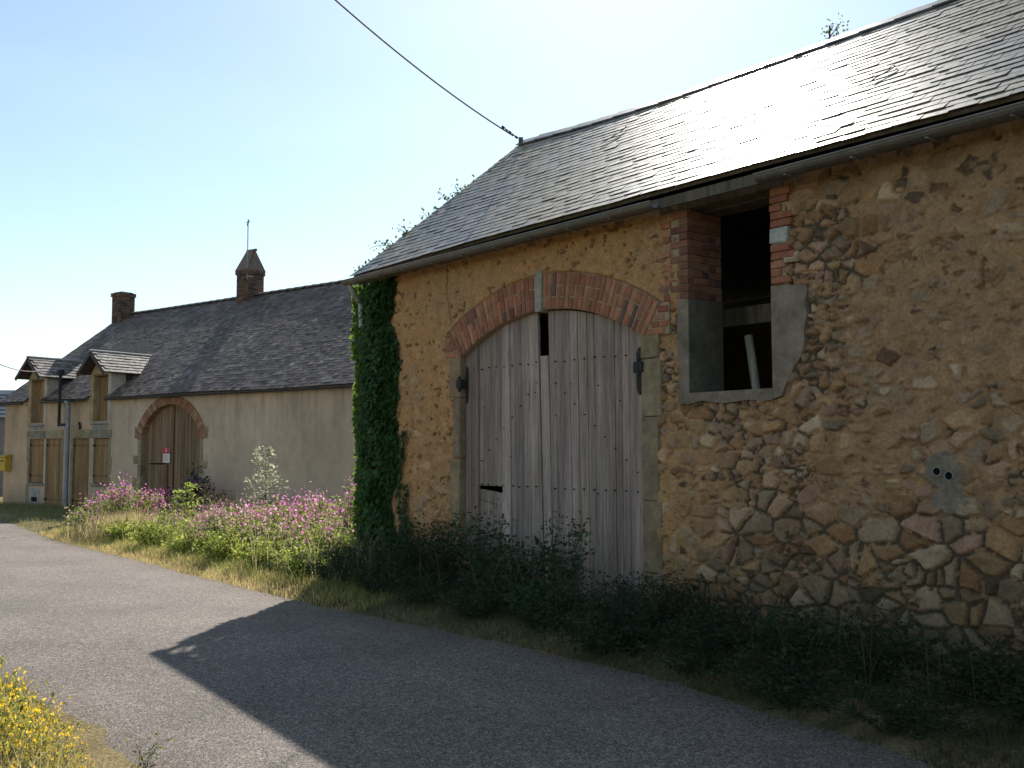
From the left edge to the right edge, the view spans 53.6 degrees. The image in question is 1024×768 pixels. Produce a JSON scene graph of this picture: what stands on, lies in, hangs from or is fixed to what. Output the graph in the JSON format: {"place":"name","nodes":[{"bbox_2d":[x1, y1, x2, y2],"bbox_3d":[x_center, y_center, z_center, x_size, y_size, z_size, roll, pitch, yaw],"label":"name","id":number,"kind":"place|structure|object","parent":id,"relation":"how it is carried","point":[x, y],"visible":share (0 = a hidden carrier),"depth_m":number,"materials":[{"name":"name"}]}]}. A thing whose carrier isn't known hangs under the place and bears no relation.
{"place":"outdoors","nodes":[
{"label":"outdoors","id":0,"kind":"place"},
{"bbox_2d":[0,670,151,767],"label":"verge","id":1,"kind":"structure","parent":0,"point":[95,729],"depth_m":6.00,"materials":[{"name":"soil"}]},
{"bbox_2d":[0,660,35,716],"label":"wildflower","id":2,"kind":"object","parent":1,"relation":"on","point":[16,687],"visible":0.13,"depth_m":6.10,"materials":[{"name":"yellow plant"}]},
{"bbox_2d":[0,674,51,767],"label":"wildflower","id":3,"kind":"object","parent":1,"relation":"on","point":[19,703],"visible":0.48,"depth_m":5.26,"materials":[{"name":"yellow plant"}]},
{"bbox_2d":[0,655,71,747],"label":"wildflower","id":4,"kind":"object","parent":1,"relation":"on","point":[16,689],"visible":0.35,"depth_m":5.72,"materials":[{"name":"yellow plant"}]},
{"bbox_2d":[0,683,81,767],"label":"wildflower","id":5,"kind":"object","parent":1,"relation":"on","point":[17,730],"visible":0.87,"depth_m":4.94,"materials":[{"name":"yellow plant"}]},
{"bbox_2d":[0,695,89,765],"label":"wildflower","id":6,"kind":"object","parent":1,"relation":"on","point":[46,720],"visible":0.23,"depth_m":5.52,"materials":[{"name":"yellow plant"}]},
{"bbox_2d":[0,715,93,767],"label":"wildflower","id":7,"kind":"object","parent":1,"relation":"on","point":[65,750],"visible":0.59,"depth_m":5.06,"materials":[{"name":"yellow plant"}]},
{"bbox_2d":[45,751,109,767],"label":"wildflower","id":8,"kind":"object","parent":1,"relation":"on","point":[60,766],"visible":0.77,"depth_m":4.89,"materials":[{"name":"yellow plant"}]},
{"bbox_2d":[126,732,177,766],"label":"roadside weed","id":9,"kind":"object","parent":1,"relation":"on","point":[149,753],"visible":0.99,"depth_m":5.63,"materials":[{"name":"green plant"}]},
{"bbox_2d":[0,521,935,767],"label":"road","id":10,"kind":"structure","parent":0,"point":[207,673],"depth_m":7.04,"materials":[{"name":"grey asphalt"}]},
{"bbox_2d":[0,0,936,389],"label":"sky","id":11,"kind":"structure","parent":0,"point":[140,140],"materials":[{"name":"blue"}]},
{"bbox_2d":[0,481,1023,767],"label":"verge","id":12,"kind":"structure","parent":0,"point":[902,742],"depth_m":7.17,"materials":[{"name":"green plant"}]},
{"bbox_2d":[0,390,14,495],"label":"neighbour house","id":13,"kind":"structure","parent":12,"relation":"on","point":[4,393],"depth_m":37.10,"materials":[{"name":"paint"}]},
{"bbox_2d":[57,370,71,506],"bbox_3d":[-12.897,1.607,29.132,0.700,4.070,0.140,-3,-5,35],"label":"utility post","id":14,"kind":"object","parent":12,"relation":"on","point":[60,373],"visible":0.91,"depth_m":29.00,"materials":[{"name":"metal"}]},
{"bbox_2d":[62,495,122,534],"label":"flowering plant","id":15,"kind":"object","parent":12,"relation":"on","point":[80,513],"visible":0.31,"depth_m":19.64,"materials":[{"name":"green plant"}]},
{"bbox_2d":[63,508,171,543],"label":"straw tuft","id":16,"kind":"object","parent":12,"relation":"on","point":[88,533],"visible":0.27,"depth_m":18.38,"materials":[{"name":"beige plant"}]},
{"bbox_2d":[79,472,169,523],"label":"flowering plant","id":17,"kind":"object","parent":12,"relation":"on","point":[122,498],"visible":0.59,"depth_m":19.53,"materials":[{"name":"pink plant"}]},
{"bbox_2d":[96,514,153,539],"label":"leafy weed","id":18,"kind":"object","parent":12,"relation":"on","point":[118,531],"visible":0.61,"depth_m":17.81,"materials":[{"name":"green plant"}]},
{"bbox_2d":[123,516,175,546],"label":"leafy weed","id":19,"kind":"object","parent":12,"relation":"on","point":[151,531],"visible":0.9,"depth_m":16.65,"materials":[{"name":"green plant"}]},
{"bbox_2d":[130,509,185,538],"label":"flowering plant","id":20,"kind":"object","parent":12,"relation":"on","point":[171,522],"visible":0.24,"depth_m":18.29,"materials":[{"name":"green plant"}]},
{"bbox_2d":[158,481,203,522],"bbox_3d":[-6.407,2.420,19.641,1.002,1.083,0.971,2,-4,-29],"label":"sapling","id":21,"kind":"object","parent":12,"relation":"on","point":[189,488],"visible":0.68,"depth_m":19.63,"materials":[{"name":"green plant"}]},
{"bbox_2d":[0,249,362,514],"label":"house","id":22,"kind":"structure","parent":12,"relation":"on","point":[220,389],"depth_m":27.71,"materials":[{"name":"beige paint"}]},
{"bbox_2d":[0,455,11,470],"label":"letterbox","id":23,"kind":"object","parent":22,"relation":"attached to","point":[5,462],"visible":1,"depth_m":31.14,"materials":[{"name":"paint"}]},
{"bbox_2d":[0,364,38,371],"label":"service cable","id":24,"kind":"object","parent":22,"relation":"attached to","point":[19,370],"visible":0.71,"depth_m":26.45,"materials":[{"name":"metal"}]},
{"bbox_2d":[27,439,43,485],"bbox_3d":[-14.277,2.357,30.488,0.890,1.400,0.130,-3,-5,35],"label":"boarded window","id":25,"kind":"structure","parent":22,"relation":"in","point":[37,458],"depth_m":30.52,"materials":[{"name":"brown wood"}]},
{"bbox_2d":[44,439,60,505],"bbox_3d":[-13.557,2.622,29.970,0.839,2.000,0.085,-3,-5,35],"label":"boarded door","id":26,"kind":"structure","parent":22,"relation":"in","point":[54,445],"depth_m":29.99,"materials":[{"name":"brown wood"}]},
{"bbox_2d":[71,439,89,507],"bbox_3d":[-12.403,2.572,29.162,0.859,1.990,0.085,-3,-5,35],"label":"boarded door","id":27,"kind":"structure","parent":22,"relation":"in","point":[81,465],"depth_m":29.18,"materials":[{"name":"brown wood"}]},
{"bbox_2d":[90,439,108,486],"bbox_3d":[-11.580,2.222,28.596,0.860,1.350,0.130,-3,-5,35],"label":"boarded window","id":28,"kind":"structure","parent":22,"relation":"in","point":[101,447],"depth_m":28.64,"materials":[{"name":"brown wood"}]},
{"bbox_2d":[162,448,169,462],"bbox_3d":[-9.237,1.902,27.063,0.310,0.400,0.020,-3,-5,35],"label":"notice","id":29,"kind":"object","parent":22,"relation":"attached to","point":[165,455],"visible":1,"depth_m":27.06,"materials":[{"name":"paper"}]},
{"bbox_2d":[245,219,253,279],"bbox_3d":[-8.103,-4.163,31.263,0.401,1.874,0.049,-3,-5,35],"label":"aerial","id":30,"kind":"object","parent":22,"relation":"attached to","point":[247,222],"visible":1,"depth_m":31.30,"materials":[{"name":"metal"}]},
{"bbox_2d":[161,528,210,553],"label":"leafy weed","id":31,"kind":"object","parent":12,"relation":"on","point":[181,538],"visible":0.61,"depth_m":15.46,"materials":[{"name":"green plant"}]},
{"bbox_2d":[164,509,210,538],"bbox_3d":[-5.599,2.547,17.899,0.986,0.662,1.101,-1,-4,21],"label":"flowering plant","id":32,"kind":"object","parent":12,"relation":"on","point":[183,523],"visible":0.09,"depth_m":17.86,"materials":[{"name":"green plant"}]},
{"bbox_2d":[182,462,205,512],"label":"tall weed","id":33,"kind":"object","parent":12,"relation":"on","point":[196,475],"visible":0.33,"depth_m":25.21,"materials":[{"name":"green plant"}]},
{"bbox_2d":[160,469,231,516],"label":"bush","id":34,"kind":"object","parent":12,"relation":"on","point":[205,491],"visible":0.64,"depth_m":24.84,"materials":[{"name":"purple plant"}]},
{"bbox_2d":[194,505,241,535],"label":"flowering plant","id":35,"kind":"object","parent":12,"relation":"on","point":[205,517],"visible":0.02,"depth_m":16.55,"materials":[{"name":"pink plant"}]},
{"bbox_2d":[192,524,246,562],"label":"leafy weed","id":36,"kind":"object","parent":12,"relation":"on","point":[214,543],"visible":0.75,"depth_m":14.36,"materials":[{"name":"green plant"}]},
{"bbox_2d":[181,495,257,548],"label":"flowering plant","id":37,"kind":"object","parent":12,"relation":"on","point":[213,516],"visible":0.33,"depth_m":16.00,"materials":[{"name":"pink plant"}]},
{"bbox_2d":[192,500,280,548],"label":"flowering plant","id":38,"kind":"object","parent":12,"relation":"on","point":[229,525],"visible":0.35,"depth_m":15.34,"materials":[{"name":"pink plant"}]},
{"bbox_2d":[213,494,271,521],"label":"flowering plant","id":39,"kind":"object","parent":12,"relation":"on","point":[249,500],"visible":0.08,"depth_m":18.61,"materials":[{"name":"pink plant"}]},
{"bbox_2d":[217,521,272,556],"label":"leafy weed","id":40,"kind":"object","parent":12,"relation":"on","point":[249,540],"visible":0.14,"depth_m":15.20,"materials":[{"name":"green plant"}]},
{"bbox_2d":[227,533,299,569],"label":"leafy weed","id":41,"kind":"object","parent":12,"relation":"on","point":[260,552],"visible":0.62,"depth_m":13.40,"materials":[{"name":"green plant"}]},
{"bbox_2d":[240,445,291,515],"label":"variegated shrub","id":42,"kind":"object","parent":12,"relation":"on","point":[266,483],"visible":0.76,"depth_m":19.91,"materials":[{"name":"green plant"}]},
{"bbox_2d":[239,486,302,527],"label":"flowering plant","id":43,"kind":"object","parent":12,"relation":"on","point":[262,505],"visible":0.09,"depth_m":17.47,"materials":[{"name":"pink plant"}]},
{"bbox_2d":[236,491,325,554],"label":"flowering plant","id":44,"kind":"object","parent":12,"relation":"on","point":[274,529],"visible":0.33,"depth_m":14.47,"materials":[{"name":"pink plant"}]},
{"bbox_2d":[247,490,314,539],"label":"flowering plant","id":45,"kind":"object","parent":12,"relation":"on","point":[284,514],"visible":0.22,"depth_m":15.72,"materials":[{"name":"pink plant"}]},
{"bbox_2d":[259,541,342,578],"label":"bramble","id":46,"kind":"object","parent":12,"relation":"on","point":[284,570],"visible":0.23,"depth_m":12.60,"materials":[{"name":"green plant"}]},
{"bbox_2d":[277,537,340,577],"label":"leafy weed","id":47,"kind":"object","parent":12,"relation":"on","point":[288,558],"visible":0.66,"depth_m":12.43,"materials":[{"name":"green plant"}]},
{"bbox_2d":[295,490,323,524],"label":"flowering plant","id":48,"kind":"object","parent":12,"relation":"on","point":[318,496],"visible":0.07,"depth_m":18.79,"materials":[{"name":"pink plant"}]},
{"bbox_2d":[270,505,352,547],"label":"flowering plant","id":49,"kind":"object","parent":12,"relation":"on","point":[299,528],"visible":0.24,"depth_m":14.30,"materials":[{"name":"pink plant"}]},
{"bbox_2d":[271,511,355,561],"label":"flowering plant","id":50,"kind":"object","parent":12,"relation":"on","point":[328,529],"visible":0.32,"depth_m":13.52,"materials":[{"name":"pink plant"}]},
{"bbox_2d":[285,481,350,535],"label":"flowering plant","id":51,"kind":"object","parent":12,"relation":"on","point":[317,510],"visible":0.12,"depth_m":15.70,"materials":[{"name":"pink plant"}]},
{"bbox_2d":[289,485,351,529],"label":"flowering plant","id":52,"kind":"object","parent":12,"relation":"on","point":[312,507],"visible":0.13,"depth_m":16.34,"materials":[{"name":"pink plant"}]},
{"bbox_2d":[295,523,358,570],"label":"leafy weed","id":53,"kind":"object","parent":12,"relation":"on","point":[323,541],"visible":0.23,"depth_m":13.29,"materials":[{"name":"green plant"}]},
{"bbox_2d":[310,479,356,544],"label":"flowering plant","id":54,"kind":"object","parent":12,"relation":"on","point":[349,504],"visible":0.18,"depth_m":15.34,"materials":[{"name":"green plant"}]},
{"bbox_2d":[298,536,380,584],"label":"bramble","id":55,"kind":"object","parent":12,"relation":"on","point":[325,568],"visible":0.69,"depth_m":11.94,"materials":[{"name":"green plant"}]},
{"bbox_2d":[337,478,355,519],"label":"flowering plant","id":56,"kind":"object","parent":12,"relation":"on","point":[347,498],"visible":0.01,"depth_m":16.75,"materials":[{"name":"green plant"}]},
{"bbox_2d":[317,538,394,574],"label":"bramble","id":57,"kind":"object","parent":12,"relation":"on","point":[345,547],"visible":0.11,"depth_m":12.80,"materials":[{"name":"green plant"}]},
{"bbox_2d":[327,539,423,580],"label":"bramble","id":58,"kind":"object","parent":12,"relation":"on","point":[364,550],"visible":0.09,"depth_m":12.40,"materials":[{"name":"green plant"}]},
{"bbox_2d":[329,543,456,596],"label":"bramble","id":59,"kind":"object","parent":12,"relation":"on","point":[361,574],"visible":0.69,"depth_m":11.14,"materials":[{"name":"green plant"}]},
{"bbox_2d":[360,508,450,585],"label":"bramble","id":60,"kind":"object","parent":12,"relation":"on","point":[406,534],"visible":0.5,"depth_m":11.80,"materials":[{"name":"green plant"}]},
{"bbox_2d":[378,568,473,604],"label":"bramble","id":61,"kind":"object","parent":12,"relation":"on","point":[418,595],"visible":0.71,"depth_m":10.37,"materials":[{"name":"green plant"}]},
{"bbox_2d":[391,511,514,591],"bbox_3d":[-0.624,1.915,11.401,1.108,0.998,1.461,55,-55,-85],"label":"bramble","id":62,"kind":"object","parent":12,"relation":"on","point":[440,559],"visible":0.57,"depth_m":11.25,"materials":[{"name":"green plant"}]},
{"bbox_2d":[449,506,525,596],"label":"bramble","id":63,"kind":"object","parent":12,"relation":"on","point":[494,530],"visible":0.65,"depth_m":10.71,"materials":[{"name":"green plant"}]},
{"bbox_2d":[419,568,560,620],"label":"bramble","id":64,"kind":"object","parent":12,"relation":"on","point":[469,607],"visible":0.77,"depth_m":9.64,"materials":[{"name":"green plant"}]},
{"bbox_2d":[463,532,583,607],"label":"bramble","id":65,"kind":"object","parent":12,"relation":"on","point":[512,562],"visible":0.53,"depth_m":10.24,"materials":[{"name":"green plant"}]},
{"bbox_2d":[490,569,595,631],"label":"bramble","id":66,"kind":"object","parent":12,"relation":"on","point":[531,599],"visible":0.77,"depth_m":8.90,"materials":[{"name":"green plant"}]},
{"bbox_2d":[539,510,595,613],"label":"bramble","id":67,"kind":"object","parent":12,"relation":"on","point":[577,556],"visible":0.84,"depth_m":9.86,"materials":[{"name":"green plant"}]},
{"bbox_2d":[544,569,680,626],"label":"bramble","id":68,"kind":"object","parent":12,"relation":"on","point":[598,595],"visible":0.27,"depth_m":9.19,"materials":[{"name":"green plant"}]},
{"bbox_2d":[525,588,710,657],"bbox_3d":[0.859,1.952,8.197,1.532,0.608,1.275,-1,-4,17],"label":"bramble","id":69,"kind":"object","parent":12,"relation":"on","point":[620,635],"visible":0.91,"depth_m":8.15,"materials":[{"name":"green plant"}]},
{"bbox_2d":[600,564,718,635],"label":"bramble","id":70,"kind":"object","parent":12,"relation":"on","point":[667,594],"visible":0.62,"depth_m":8.68,"materials":[{"name":"green plant"}]},
{"bbox_2d":[341,0,1023,691],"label":"barn","id":71,"kind":"structure","parent":12,"relation":"on","point":[833,228],"depth_m":9.05,"materials":[{"name":"stone"}]},
{"bbox_2d":[348,174,473,573],"bbox_3d":[-1.494,-0.271,14.064,1.339,5.829,2.338,-1,-4,18],"label":"ivy","id":72,"kind":"object","parent":71,"relation":"attached to","point":[371,404],"visible":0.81,"depth_m":13.24,"materials":[{"name":"green plant"}]},
{"bbox_2d":[335,0,522,142],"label":"overhead cable","id":73,"kind":"object","parent":71,"relation":"attached to","point":[502,127],"visible":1,"depth_m":13.49,"materials":[{"name":"metal"}]},
{"bbox_2d":[466,313,544,591],"bbox_3d":[-0.079,0.796,11.492,0.095,3.097,1.408,3,-5,-39],"label":"door leaf","id":74,"kind":"structure","parent":71,"relation":"in","point":[504,414],"depth_m":11.43,"materials":[{"name":"grey wood"}]},
{"bbox_2d":[540,310,644,610],"bbox_3d":[0.825,0.721,10.380,0.095,3.096,1.569,3,-5,-39],"label":"door leaf","id":75,"kind":"structure","parent":71,"relation":"in","point":[591,393],"depth_m":10.34,"materials":[{"name":"grey wood"}]},
{"bbox_2d":[744,335,760,388],"bbox_3d":[2.385,0.874,9.401,0.090,2.713,0.501,3,-5,-40],"label":"leaning pole","id":76,"kind":"object","parent":71,"relation":"in","point":[752,362],"visible":0.19,"depth_m":9.58,"materials":[{"name":"grey wood"}]},
{"bbox_2d":[626,610,775,680],"bbox_3d":[1.412,1.973,7.521,1.041,0.520,1.149,2,-4,-21],"label":"bramble","id":77,"kind":"object","parent":12,"relation":"on","point":[715,646],"visible":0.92,"depth_m":7.53,"materials":[{"name":"green plant"}]},
{"bbox_2d":[646,591,801,654],"bbox_3d":[1.749,1.965,8.165,1.331,0.565,1.206,3,-5,-36],"label":"bramble","id":78,"kind":"object","parent":12,"relation":"on","point":[716,610],"visible":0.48,"depth_m":8.06,"materials":[{"name":"green plant"}]},
{"bbox_2d":[729,593,853,668],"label":"bramble","id":79,"kind":"object","parent":12,"relation":"on","point":[811,632],"visible":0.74,"depth_m":7.57,"materials":[{"name":"green plant"}]},
{"bbox_2d":[698,636,921,712],"bbox_3d":[1.966,1.981,6.851,1.275,0.475,1.532,-4,-6,45],"label":"bramble","id":80,"kind":"object","parent":12,"relation":"on","point":[776,693],"visible":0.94,"depth_m":6.83,"materials":[{"name":"green plant"}]},
{"bbox_2d":[819,12,848,40],"bbox_3d":[6.404,-2.222,20.240,1.314,10.603,1.514,0,-4,0],"label":"tree","id":81,"kind":"object","parent":12,"relation":"on","point":[830,30],"visible":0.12,"depth_m":20.53,"materials":[{"name":"green plant"}]},
{"bbox_2d":[801,604,936,685],"bbox_3d":[2.517,1.866,7.195,1.062,0.616,0.805,4,-5,-44],"label":"bramble","id":82,"kind":"object","parent":12,"relation":"on","point":[873,642],"visible":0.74,"depth_m":7.11,"materials":[{"name":"green plant"}]},
{"bbox_2d":[804,673,1004,747],"bbox_3d":[2.368,1.987,6.219,1.261,0.404,1.142,-3,-5,41],"label":"bramble","id":83,"kind":"object","parent":12,"relation":"on","point":[938,725],"visible":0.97,"depth_m":6.11,"materials":[{"name":"green plant"}]},
{"bbox_2d":[847,632,1023,709],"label":"bramble","id":84,"kind":"object","parent":12,"relation":"on","point":[965,676],"visible":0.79,"depth_m":6.60,"materials":[{"name":"green plant"}]},
{"bbox_2d":[940,646,1023,731],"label":"bramble","id":85,"kind":"object","parent":12,"relation":"on","point":[1019,707],"visible":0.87,"depth_m":6.16,"materials":[{"name":"green plant"}]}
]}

